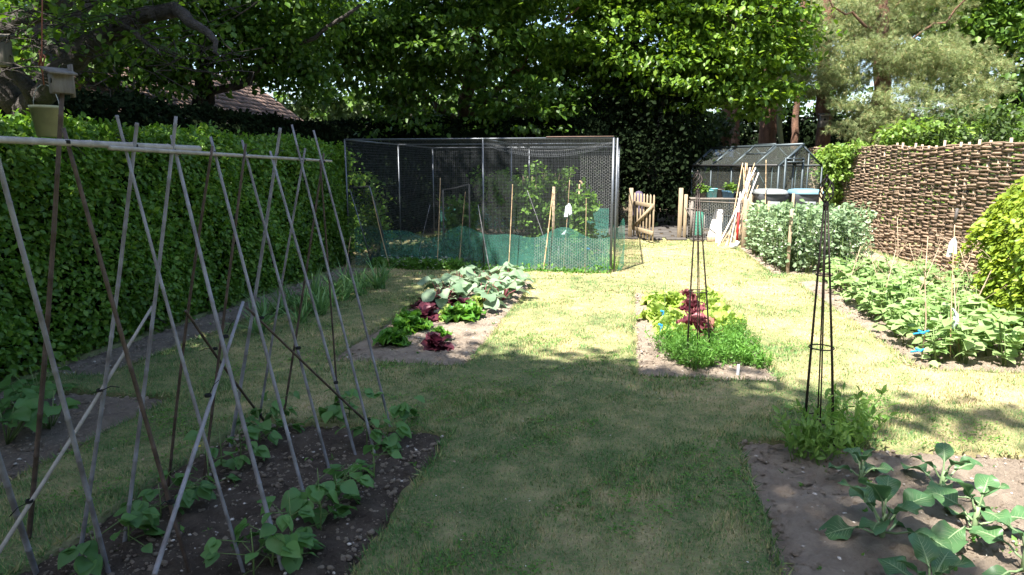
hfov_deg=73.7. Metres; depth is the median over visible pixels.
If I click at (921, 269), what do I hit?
dwarf bean
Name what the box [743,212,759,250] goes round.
broad bean
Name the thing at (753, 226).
broad bean
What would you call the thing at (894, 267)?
dwarf bean
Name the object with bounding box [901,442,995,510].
brassica plant
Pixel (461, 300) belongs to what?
dark lettuce
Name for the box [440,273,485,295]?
pale cabbage
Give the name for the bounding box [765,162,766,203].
tall cane
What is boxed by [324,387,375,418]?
bean plant
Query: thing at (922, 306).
dwarf bean
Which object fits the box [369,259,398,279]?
onion clump
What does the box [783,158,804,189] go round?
door
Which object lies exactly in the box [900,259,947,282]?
dwarf bean
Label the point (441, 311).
lime lettuce
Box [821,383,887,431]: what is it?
sweet pea
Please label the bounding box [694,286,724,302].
lime lettuce
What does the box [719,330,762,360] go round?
herb clump
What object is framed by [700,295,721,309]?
lime lettuce
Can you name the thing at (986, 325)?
dwarf bean
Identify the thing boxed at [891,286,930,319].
dwarf bean
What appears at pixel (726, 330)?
herb clump
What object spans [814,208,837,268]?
broad bean
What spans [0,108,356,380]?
beech hedge
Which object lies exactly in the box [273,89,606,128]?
laurel hedge
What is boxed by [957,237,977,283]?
pea stick
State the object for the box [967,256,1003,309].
pea stick
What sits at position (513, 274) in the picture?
pale cabbage
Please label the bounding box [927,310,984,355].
dwarf bean
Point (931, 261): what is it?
pea stick
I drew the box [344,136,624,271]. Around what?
fruit cage
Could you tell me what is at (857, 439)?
sweet pea
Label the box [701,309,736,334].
lime lettuce
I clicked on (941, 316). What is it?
dwarf bean
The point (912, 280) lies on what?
dwarf bean
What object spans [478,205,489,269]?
garden cane
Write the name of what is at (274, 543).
bean plant
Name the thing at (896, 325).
dwarf bean
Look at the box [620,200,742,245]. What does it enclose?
wire fence
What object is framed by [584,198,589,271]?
garden cane
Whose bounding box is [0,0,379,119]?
maple tree
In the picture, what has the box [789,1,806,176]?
pine tree
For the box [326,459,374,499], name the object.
bean plant
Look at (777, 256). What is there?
broad bean
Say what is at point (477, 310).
green lettuce
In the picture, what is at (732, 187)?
plant pot
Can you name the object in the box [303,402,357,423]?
bean plant
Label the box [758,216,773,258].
broad bean
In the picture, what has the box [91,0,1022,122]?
sky
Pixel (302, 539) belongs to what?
bean plant
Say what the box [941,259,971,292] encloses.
dwarf bean
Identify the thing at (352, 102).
beech tree
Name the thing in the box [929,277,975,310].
dwarf bean
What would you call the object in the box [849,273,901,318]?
dwarf bean
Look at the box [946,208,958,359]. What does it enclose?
marker cane
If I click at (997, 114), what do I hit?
bush
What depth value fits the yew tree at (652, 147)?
19.40 m
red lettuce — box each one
[669,311,723,336]
[677,297,706,314]
[680,289,696,299]
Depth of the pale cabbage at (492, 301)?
8.41 m
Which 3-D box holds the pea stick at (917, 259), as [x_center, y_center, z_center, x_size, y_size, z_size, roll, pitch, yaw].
[5.351,-0.263,9.024,0.543,0.868,0.213,1,10,5]
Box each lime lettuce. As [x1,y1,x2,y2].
[438,304,449,321]
[470,295,485,306]
[635,299,669,323]
[639,290,682,308]
[651,314,683,335]
[659,307,690,320]
[666,291,685,308]
[666,322,695,339]
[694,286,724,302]
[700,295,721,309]
[701,300,741,317]
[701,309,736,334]
[720,310,747,326]
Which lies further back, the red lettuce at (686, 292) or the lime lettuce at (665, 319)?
the red lettuce at (686, 292)
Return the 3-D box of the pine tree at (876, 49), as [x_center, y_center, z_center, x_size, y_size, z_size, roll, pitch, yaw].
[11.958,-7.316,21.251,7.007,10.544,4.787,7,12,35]
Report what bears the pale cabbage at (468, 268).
on the soil bed at (459, 328)
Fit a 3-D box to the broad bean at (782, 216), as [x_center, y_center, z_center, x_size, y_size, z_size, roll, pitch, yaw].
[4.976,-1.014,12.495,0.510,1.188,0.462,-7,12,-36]
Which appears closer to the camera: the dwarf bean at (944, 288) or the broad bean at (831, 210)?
the dwarf bean at (944, 288)
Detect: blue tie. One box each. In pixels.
[910,347,924,352]
[913,330,928,334]
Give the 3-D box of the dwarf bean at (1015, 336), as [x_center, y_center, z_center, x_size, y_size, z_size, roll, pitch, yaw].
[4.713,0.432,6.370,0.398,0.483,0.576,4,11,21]
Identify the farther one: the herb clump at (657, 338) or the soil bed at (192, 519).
the herb clump at (657, 338)
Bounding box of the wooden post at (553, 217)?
[552,188,554,254]
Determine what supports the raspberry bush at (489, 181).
on the soil bed at (426, 249)
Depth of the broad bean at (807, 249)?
11.27 m
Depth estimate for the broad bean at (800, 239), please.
11.35 m
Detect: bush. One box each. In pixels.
[337,147,403,256]
[348,155,417,240]
[367,155,450,235]
[436,195,481,250]
[466,166,538,242]
[507,160,550,251]
[517,202,558,251]
[530,163,580,240]
[568,177,602,258]
[674,102,754,210]
[702,109,791,202]
[743,107,850,188]
[782,99,909,205]
[858,113,996,229]
[894,99,1023,223]
[957,104,1023,214]
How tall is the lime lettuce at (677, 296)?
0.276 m
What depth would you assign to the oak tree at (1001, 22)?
20.96 m
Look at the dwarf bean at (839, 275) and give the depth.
9.35 m
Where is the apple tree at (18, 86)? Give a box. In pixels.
[0,0,261,121]
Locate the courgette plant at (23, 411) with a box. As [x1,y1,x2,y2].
[0,396,48,444]
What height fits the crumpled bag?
0.172 m
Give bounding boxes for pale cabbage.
[414,276,467,308]
[424,275,473,298]
[436,265,476,290]
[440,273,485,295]
[461,278,508,299]
[462,268,491,280]
[462,278,507,309]
[473,261,515,281]
[474,270,523,291]
[480,275,533,300]
[487,266,523,284]
[491,263,532,292]
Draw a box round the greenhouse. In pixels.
[690,143,822,232]
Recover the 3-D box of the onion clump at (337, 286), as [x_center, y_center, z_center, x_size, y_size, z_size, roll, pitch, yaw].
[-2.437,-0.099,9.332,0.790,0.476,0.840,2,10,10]
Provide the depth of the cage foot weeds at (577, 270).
11.48 m
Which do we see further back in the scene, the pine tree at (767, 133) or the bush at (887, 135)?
the pine tree at (767, 133)
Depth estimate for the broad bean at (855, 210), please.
11.95 m
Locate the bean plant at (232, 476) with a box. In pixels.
[175,446,240,495]
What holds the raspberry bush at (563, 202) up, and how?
on the soil bed at (426, 249)
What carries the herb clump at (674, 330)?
on the soil bed at (663, 366)
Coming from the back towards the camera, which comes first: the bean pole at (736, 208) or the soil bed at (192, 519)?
the bean pole at (736, 208)
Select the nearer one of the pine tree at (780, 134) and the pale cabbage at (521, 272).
the pale cabbage at (521, 272)
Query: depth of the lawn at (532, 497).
4.80 m
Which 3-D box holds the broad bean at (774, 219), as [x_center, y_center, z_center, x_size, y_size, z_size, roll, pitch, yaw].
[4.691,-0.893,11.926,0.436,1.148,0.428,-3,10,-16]
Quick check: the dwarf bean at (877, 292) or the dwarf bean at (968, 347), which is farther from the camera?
the dwarf bean at (877, 292)
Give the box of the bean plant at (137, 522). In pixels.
[110,507,164,552]
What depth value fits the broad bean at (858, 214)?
11.77 m
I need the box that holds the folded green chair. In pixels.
[685,206,707,237]
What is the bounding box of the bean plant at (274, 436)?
[236,408,283,445]
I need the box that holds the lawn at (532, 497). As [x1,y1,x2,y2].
[0,233,1023,574]
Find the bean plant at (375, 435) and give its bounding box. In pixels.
[335,413,392,447]
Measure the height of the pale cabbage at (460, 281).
0.356 m
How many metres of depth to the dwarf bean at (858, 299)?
8.50 m
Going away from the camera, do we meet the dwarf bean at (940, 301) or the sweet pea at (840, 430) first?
the sweet pea at (840, 430)
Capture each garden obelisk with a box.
[685,170,711,362]
[803,174,834,445]
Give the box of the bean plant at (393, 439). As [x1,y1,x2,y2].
[350,409,411,456]
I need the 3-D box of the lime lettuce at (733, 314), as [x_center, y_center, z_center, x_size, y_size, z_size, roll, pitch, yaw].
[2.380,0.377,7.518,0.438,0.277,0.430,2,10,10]
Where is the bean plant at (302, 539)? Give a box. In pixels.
[257,491,325,573]
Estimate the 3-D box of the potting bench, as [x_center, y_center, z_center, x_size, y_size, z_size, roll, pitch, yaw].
[4.935,-1.674,16.569,1.250,1.003,0.500,2,10,10]
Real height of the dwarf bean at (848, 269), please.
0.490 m
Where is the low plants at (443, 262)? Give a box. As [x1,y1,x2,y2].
[369,255,465,271]
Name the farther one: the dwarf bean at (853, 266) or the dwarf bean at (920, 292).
the dwarf bean at (853, 266)
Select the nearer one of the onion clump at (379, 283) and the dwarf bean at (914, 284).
the dwarf bean at (914, 284)
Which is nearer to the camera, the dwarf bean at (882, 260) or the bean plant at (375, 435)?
the bean plant at (375, 435)
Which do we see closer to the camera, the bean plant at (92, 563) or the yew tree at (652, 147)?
the bean plant at (92, 563)
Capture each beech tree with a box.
[84,3,334,101]
[309,0,560,128]
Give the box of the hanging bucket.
[28,0,64,136]
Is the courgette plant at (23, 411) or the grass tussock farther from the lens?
the grass tussock
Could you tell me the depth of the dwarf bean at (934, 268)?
9.49 m
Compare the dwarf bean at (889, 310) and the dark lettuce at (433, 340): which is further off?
the dwarf bean at (889, 310)
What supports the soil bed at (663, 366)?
on the lawn at (532, 497)
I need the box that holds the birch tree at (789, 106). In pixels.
[684,3,873,123]
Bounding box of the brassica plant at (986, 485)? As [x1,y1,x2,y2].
[923,472,1023,553]
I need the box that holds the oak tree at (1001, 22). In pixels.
[896,0,1023,182]
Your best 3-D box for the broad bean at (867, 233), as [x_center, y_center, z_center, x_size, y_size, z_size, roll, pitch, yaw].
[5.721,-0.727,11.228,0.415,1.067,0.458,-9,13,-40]
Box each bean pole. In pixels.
[718,167,755,245]
[718,172,755,242]
[725,167,750,244]
[727,163,742,244]
[729,198,739,246]
[731,172,758,242]
[733,185,750,242]
[738,163,745,243]
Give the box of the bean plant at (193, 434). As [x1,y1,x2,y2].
[182,430,245,470]
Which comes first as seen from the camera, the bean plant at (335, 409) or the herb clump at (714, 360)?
the bean plant at (335, 409)
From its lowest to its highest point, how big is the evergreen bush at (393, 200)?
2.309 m
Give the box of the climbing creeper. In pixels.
[805,137,873,206]
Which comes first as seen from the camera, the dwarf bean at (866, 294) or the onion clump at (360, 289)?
the dwarf bean at (866, 294)
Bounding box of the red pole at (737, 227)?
[736,212,739,240]
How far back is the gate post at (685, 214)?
16.50 m
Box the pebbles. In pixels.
[0,241,1023,574]
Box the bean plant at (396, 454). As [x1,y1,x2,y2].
[343,444,401,478]
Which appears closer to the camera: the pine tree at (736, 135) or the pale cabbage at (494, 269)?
the pale cabbage at (494, 269)
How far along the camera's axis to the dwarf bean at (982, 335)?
6.43 m
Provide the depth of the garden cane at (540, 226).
11.60 m
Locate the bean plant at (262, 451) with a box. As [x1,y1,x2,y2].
[216,415,270,469]
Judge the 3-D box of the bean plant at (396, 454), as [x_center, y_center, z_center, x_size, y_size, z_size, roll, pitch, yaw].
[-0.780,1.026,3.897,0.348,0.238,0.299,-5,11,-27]
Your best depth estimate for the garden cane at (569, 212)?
11.48 m
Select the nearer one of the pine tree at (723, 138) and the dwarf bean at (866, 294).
the dwarf bean at (866, 294)
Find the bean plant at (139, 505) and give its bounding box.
[113,473,193,527]
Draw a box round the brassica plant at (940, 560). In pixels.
[878,532,975,574]
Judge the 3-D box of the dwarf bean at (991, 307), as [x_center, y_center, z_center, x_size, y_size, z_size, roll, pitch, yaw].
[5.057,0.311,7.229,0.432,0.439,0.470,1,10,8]
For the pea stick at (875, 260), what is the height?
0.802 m
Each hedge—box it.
[0,79,354,185]
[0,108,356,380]
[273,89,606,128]
[322,114,608,229]
[621,121,1017,208]
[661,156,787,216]
[948,176,1023,347]
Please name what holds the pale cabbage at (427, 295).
on the soil bed at (459, 328)
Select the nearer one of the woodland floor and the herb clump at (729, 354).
the herb clump at (729, 354)
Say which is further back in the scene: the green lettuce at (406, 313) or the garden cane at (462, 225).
the garden cane at (462, 225)
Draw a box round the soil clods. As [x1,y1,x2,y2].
[0,239,1023,574]
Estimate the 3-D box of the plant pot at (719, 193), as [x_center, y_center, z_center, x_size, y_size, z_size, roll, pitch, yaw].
[5.013,-2.279,16.523,0.212,0.200,0.212,2,10,10]
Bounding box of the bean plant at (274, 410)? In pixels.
[263,390,304,432]
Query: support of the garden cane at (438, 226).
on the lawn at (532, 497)
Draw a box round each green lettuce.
[372,325,411,345]
[380,316,416,336]
[391,306,427,324]
[404,315,432,331]
[430,325,452,340]
[441,301,479,322]
[464,299,486,318]
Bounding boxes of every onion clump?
[226,300,294,332]
[238,291,290,320]
[257,277,308,313]
[268,286,307,304]
[270,297,327,322]
[281,280,331,311]
[286,278,346,314]
[287,264,343,298]
[303,277,349,305]
[321,266,348,295]
[331,259,369,291]
[334,271,366,300]
[339,262,374,295]
[340,256,397,288]
[347,263,377,286]
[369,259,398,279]
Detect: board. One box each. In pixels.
[708,207,724,235]
[715,209,722,242]
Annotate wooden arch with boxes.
[442,184,470,249]
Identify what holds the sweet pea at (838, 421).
on the soil bed at (856, 544)
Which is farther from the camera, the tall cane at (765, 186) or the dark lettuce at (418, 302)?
the tall cane at (765, 186)
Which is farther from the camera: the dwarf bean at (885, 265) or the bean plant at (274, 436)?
the dwarf bean at (885, 265)
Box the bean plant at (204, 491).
[138,466,216,507]
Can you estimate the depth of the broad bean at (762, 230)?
12.63 m
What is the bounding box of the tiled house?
[16,37,305,130]
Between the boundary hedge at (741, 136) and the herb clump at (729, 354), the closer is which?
the herb clump at (729, 354)
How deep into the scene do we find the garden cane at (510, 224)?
11.39 m
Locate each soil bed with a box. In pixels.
[0,391,168,487]
[19,425,440,574]
[58,268,369,375]
[333,281,532,364]
[390,237,609,269]
[633,294,779,380]
[737,442,1023,574]
[742,247,941,277]
[798,281,1023,372]
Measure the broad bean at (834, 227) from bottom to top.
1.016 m
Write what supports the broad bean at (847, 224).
on the soil bed at (771, 267)
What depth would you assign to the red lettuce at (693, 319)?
7.16 m
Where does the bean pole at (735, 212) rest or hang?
on the lawn at (532, 497)
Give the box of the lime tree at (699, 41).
[442,0,847,221]
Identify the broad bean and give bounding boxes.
[743,202,762,252]
[743,211,754,243]
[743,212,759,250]
[744,204,766,254]
[745,204,761,252]
[750,203,763,256]
[755,200,782,259]
[757,206,778,261]
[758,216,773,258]
[760,204,781,265]
[766,205,794,266]
[767,203,793,270]
[776,199,792,261]
[777,206,796,272]
[779,203,804,267]
[780,203,805,270]
[781,202,802,264]
[792,212,817,273]
[795,199,819,264]
[796,205,810,267]
[796,207,822,273]
[803,209,826,270]
[809,203,831,265]
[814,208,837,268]
[814,214,843,272]
[816,212,844,267]
[826,207,836,246]
[830,203,842,246]
[830,207,853,271]
[832,201,858,258]
[832,210,865,266]
[837,201,856,262]
[839,208,869,260]
[845,211,876,265]
[847,202,877,265]
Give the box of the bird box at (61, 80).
[40,64,77,97]
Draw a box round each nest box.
[0,34,14,67]
[818,113,830,127]
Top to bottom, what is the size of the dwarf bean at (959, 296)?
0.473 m
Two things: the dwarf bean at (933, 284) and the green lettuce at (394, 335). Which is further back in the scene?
the dwarf bean at (933, 284)
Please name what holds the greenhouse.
on the woodland floor
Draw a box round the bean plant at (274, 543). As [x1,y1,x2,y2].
[234,518,318,566]
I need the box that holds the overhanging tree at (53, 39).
[31,0,95,80]
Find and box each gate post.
[628,188,632,236]
[677,188,682,237]
[682,194,687,237]
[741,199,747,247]
[746,194,751,240]
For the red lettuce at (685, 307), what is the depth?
8.14 m
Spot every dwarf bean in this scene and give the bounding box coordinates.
[821,255,876,293]
[821,256,854,275]
[821,260,846,285]
[825,262,864,288]
[832,264,868,295]
[834,274,868,301]
[836,254,871,277]
[837,260,877,284]
[843,276,883,310]
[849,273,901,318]
[857,255,879,282]
[857,261,895,292]
[857,285,904,314]
[860,264,900,286]
[862,280,927,321]
[864,264,899,285]
[867,266,907,276]
[868,302,927,337]
[870,268,915,294]
[872,274,914,301]
[872,298,923,328]
[875,309,935,346]
[877,253,903,272]
[877,277,919,302]
[889,260,921,275]
[891,276,932,298]
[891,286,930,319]
[892,262,926,297]
[894,290,931,331]
[896,281,944,306]
[898,317,962,355]
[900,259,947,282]
[901,261,945,284]
[901,285,936,316]
[901,289,937,323]
[904,265,946,292]
[905,302,968,345]
[908,252,932,282]
[911,259,938,274]
[912,325,961,367]
[914,290,968,336]
[915,272,950,298]
[920,266,946,286]
[921,286,961,323]
[926,281,965,305]
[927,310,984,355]
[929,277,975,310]
[932,278,968,303]
[934,311,993,363]
[935,292,977,318]
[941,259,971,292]
[941,273,973,305]
[943,270,974,288]
[946,299,983,338]
[952,286,989,322]
[958,315,995,345]
[959,289,979,314]
[959,299,1020,355]
[966,297,1007,327]
[972,308,1023,366]
[992,311,1023,337]
[995,305,1023,356]
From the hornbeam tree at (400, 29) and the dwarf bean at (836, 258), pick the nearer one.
the dwarf bean at (836, 258)
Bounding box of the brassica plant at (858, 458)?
[828,447,893,486]
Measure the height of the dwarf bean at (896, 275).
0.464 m
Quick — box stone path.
[598,225,708,239]
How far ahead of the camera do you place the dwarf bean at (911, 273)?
8.80 m
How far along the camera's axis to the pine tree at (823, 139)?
22.75 m
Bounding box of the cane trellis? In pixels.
[0,93,390,574]
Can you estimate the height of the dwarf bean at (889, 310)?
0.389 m
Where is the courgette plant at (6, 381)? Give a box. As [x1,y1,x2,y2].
[0,362,78,398]
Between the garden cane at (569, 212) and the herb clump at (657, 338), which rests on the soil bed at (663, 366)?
the herb clump at (657, 338)
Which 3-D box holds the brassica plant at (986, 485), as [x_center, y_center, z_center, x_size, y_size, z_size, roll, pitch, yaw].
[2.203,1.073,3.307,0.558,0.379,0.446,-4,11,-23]
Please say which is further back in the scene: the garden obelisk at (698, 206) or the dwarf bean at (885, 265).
the dwarf bean at (885, 265)
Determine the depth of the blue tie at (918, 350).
6.18 m
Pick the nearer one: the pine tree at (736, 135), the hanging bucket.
the hanging bucket
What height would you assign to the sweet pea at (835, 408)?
0.372 m
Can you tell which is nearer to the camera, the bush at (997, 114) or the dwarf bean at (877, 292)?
the dwarf bean at (877, 292)
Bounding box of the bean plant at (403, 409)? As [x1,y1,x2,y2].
[370,392,424,438]
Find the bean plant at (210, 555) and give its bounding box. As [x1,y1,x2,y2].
[200,528,275,574]
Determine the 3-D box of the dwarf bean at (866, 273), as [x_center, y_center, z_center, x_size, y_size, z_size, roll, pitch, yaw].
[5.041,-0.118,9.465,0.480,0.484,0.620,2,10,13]
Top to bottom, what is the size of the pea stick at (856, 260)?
0.778 m
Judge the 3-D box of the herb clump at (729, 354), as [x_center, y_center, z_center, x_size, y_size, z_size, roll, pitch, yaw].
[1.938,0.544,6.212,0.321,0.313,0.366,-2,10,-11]
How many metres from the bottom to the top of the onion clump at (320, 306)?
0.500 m
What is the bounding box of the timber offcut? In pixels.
[707,236,715,241]
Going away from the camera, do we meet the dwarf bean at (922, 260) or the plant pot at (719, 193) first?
the dwarf bean at (922, 260)
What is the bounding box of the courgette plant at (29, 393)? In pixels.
[0,383,49,422]
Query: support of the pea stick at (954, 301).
on the soil bed at (983, 359)
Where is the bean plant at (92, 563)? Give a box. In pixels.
[57,513,136,574]
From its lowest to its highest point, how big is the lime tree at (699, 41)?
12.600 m
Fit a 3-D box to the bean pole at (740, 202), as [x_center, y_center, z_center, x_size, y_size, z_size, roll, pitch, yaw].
[5.104,-1.830,15.394,0.745,1.733,0.046,-7,12,-34]
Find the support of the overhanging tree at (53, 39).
on the lawn at (532, 497)
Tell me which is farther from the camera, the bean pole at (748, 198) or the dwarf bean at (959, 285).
the bean pole at (748, 198)
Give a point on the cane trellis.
(172, 149)
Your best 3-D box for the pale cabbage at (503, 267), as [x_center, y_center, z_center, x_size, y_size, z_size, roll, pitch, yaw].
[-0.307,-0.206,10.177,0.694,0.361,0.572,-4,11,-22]
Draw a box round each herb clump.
[645,323,677,350]
[658,332,691,360]
[659,319,694,347]
[668,335,712,366]
[671,327,704,352]
[679,336,717,370]
[685,339,728,367]
[693,324,726,349]
[698,321,737,346]
[711,331,746,365]
[716,321,746,343]
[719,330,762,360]
[720,311,752,339]
[730,325,762,350]
[730,339,762,364]
[745,345,775,369]
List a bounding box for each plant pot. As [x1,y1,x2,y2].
[694,183,710,197]
[706,190,713,197]
[710,188,717,197]
[716,189,723,197]
[722,190,729,197]
[723,182,738,197]
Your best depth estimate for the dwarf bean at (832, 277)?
9.81 m
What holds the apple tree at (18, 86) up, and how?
on the lawn at (532, 497)
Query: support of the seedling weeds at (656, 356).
on the lawn at (532, 497)
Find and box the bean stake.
[785,210,793,273]
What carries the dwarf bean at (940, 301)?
on the soil bed at (983, 359)
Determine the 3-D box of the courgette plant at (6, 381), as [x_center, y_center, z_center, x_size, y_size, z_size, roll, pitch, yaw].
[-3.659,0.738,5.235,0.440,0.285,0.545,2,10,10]
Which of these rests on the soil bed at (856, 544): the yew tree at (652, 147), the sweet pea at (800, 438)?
the sweet pea at (800, 438)
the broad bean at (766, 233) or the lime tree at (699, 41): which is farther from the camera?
the lime tree at (699, 41)
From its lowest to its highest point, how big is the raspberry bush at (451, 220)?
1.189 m
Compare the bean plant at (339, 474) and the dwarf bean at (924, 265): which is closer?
the bean plant at (339, 474)
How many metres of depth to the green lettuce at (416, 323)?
7.38 m
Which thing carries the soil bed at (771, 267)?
on the lawn at (532, 497)
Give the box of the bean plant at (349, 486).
[280,464,359,528]
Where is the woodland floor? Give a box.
[406,207,978,241]
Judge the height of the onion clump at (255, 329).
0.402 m
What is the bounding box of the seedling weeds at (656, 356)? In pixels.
[10,240,1022,570]
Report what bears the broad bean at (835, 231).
on the soil bed at (771, 267)
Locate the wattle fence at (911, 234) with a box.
[785,138,1023,285]
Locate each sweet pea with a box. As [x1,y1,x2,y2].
[772,405,847,462]
[773,403,854,449]
[773,414,838,458]
[783,398,877,460]
[792,387,862,440]
[797,411,838,465]
[818,382,898,447]
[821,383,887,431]
[831,387,898,455]
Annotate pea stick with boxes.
[833,241,867,300]
[869,239,891,279]
[874,239,907,315]
[891,212,903,263]
[902,243,932,275]
[906,230,946,290]
[911,237,950,361]
[932,261,970,357]
[944,238,980,289]
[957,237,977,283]
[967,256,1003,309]
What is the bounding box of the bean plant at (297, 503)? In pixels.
[286,485,356,532]
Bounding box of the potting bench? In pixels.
[688,197,741,238]
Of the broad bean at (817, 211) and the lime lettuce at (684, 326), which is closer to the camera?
the lime lettuce at (684, 326)
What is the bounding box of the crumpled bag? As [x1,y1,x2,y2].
[730,241,739,247]
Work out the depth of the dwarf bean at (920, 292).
7.94 m
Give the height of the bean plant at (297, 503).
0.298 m
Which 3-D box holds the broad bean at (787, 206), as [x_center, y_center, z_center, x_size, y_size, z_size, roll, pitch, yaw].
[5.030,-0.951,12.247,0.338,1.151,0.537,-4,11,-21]
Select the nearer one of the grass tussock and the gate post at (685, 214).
the grass tussock
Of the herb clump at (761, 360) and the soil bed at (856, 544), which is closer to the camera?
the soil bed at (856, 544)
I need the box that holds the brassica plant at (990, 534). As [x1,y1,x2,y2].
[969,517,1023,574]
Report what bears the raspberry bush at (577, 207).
on the soil bed at (426, 249)
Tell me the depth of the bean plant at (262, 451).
4.11 m
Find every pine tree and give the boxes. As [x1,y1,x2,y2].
[721,20,731,210]
[731,23,739,206]
[755,5,778,188]
[774,0,901,186]
[776,0,1023,220]
[776,2,783,188]
[788,0,957,212]
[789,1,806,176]
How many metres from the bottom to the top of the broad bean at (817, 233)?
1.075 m
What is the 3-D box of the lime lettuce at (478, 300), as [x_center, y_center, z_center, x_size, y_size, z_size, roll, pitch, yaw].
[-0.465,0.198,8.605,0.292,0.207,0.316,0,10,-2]
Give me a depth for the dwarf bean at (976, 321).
6.64 m
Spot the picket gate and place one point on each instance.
(635, 227)
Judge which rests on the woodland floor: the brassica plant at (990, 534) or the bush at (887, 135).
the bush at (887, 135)
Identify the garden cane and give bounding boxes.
[372,196,388,263]
[437,178,440,265]
[459,192,465,259]
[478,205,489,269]
[509,184,512,258]
[527,190,554,269]
[543,189,552,268]
[562,180,571,266]
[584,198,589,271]
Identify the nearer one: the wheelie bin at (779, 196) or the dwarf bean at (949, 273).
the dwarf bean at (949, 273)
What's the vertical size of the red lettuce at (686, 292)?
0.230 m
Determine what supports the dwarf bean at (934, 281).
on the soil bed at (983, 359)
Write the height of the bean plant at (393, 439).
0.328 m
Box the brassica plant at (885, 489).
[819,475,952,551]
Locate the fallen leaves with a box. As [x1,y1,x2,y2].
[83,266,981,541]
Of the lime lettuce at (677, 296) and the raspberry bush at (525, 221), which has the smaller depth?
the lime lettuce at (677, 296)
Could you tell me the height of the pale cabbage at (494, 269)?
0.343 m
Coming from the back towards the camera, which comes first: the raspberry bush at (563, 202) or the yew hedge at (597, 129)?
the yew hedge at (597, 129)
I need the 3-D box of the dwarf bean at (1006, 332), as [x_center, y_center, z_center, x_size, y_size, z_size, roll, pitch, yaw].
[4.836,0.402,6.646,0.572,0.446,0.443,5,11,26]
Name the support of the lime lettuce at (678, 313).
on the soil bed at (663, 366)
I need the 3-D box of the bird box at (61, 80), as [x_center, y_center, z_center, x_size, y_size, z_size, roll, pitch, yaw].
[-1.818,-0.835,2.746,0.100,0.129,0.102,8,13,39]
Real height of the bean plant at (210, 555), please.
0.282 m
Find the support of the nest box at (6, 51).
attached to the apple tree at (18, 86)
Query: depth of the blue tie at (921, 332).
6.15 m
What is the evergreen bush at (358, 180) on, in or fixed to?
on the lawn at (532, 497)
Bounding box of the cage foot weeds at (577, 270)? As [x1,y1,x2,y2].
[367,260,611,273]
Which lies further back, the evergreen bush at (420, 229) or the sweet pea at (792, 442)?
the evergreen bush at (420, 229)
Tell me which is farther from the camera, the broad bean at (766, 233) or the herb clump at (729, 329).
the broad bean at (766, 233)
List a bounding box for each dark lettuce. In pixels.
[408,295,438,307]
[412,301,439,322]
[420,331,453,350]
[447,293,461,305]
[453,297,473,305]
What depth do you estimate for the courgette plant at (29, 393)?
4.73 m
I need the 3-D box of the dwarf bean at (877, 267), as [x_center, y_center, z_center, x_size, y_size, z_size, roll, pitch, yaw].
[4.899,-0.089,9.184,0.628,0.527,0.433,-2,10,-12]
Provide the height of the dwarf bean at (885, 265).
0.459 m
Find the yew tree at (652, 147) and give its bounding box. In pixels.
[557,40,759,225]
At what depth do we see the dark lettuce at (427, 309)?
7.97 m
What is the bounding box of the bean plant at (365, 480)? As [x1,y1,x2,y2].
[333,464,374,518]
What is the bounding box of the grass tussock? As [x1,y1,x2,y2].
[580,249,626,269]
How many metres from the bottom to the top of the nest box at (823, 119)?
0.464 m
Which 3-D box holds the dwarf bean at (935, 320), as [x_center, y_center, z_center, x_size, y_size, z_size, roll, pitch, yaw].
[3.989,0.457,6.524,0.348,0.381,0.505,-2,10,-11]
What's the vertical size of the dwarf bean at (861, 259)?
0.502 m
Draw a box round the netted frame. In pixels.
[349,186,389,265]
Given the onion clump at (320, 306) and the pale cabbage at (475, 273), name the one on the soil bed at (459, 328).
the pale cabbage at (475, 273)
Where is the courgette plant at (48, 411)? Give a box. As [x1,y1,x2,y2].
[0,383,80,428]
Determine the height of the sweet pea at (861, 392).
0.440 m
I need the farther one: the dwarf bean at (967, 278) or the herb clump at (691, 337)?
the dwarf bean at (967, 278)
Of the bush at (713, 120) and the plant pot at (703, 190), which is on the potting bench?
the plant pot at (703, 190)
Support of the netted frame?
on the lawn at (532, 497)
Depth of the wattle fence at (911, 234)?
11.99 m
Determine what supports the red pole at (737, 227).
on the lawn at (532, 497)
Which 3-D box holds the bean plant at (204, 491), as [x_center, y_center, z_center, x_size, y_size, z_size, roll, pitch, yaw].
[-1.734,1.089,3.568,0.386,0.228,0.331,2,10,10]
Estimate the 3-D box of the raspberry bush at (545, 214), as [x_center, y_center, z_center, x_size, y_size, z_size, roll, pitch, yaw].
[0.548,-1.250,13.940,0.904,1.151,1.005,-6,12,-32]
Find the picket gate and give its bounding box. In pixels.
[632,193,654,240]
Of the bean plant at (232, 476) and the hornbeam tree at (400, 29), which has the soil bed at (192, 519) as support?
the bean plant at (232, 476)
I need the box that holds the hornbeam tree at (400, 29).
[249,0,597,145]
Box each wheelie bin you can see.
[750,188,788,241]
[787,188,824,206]
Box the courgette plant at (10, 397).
[0,381,55,412]
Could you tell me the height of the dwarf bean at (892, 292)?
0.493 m

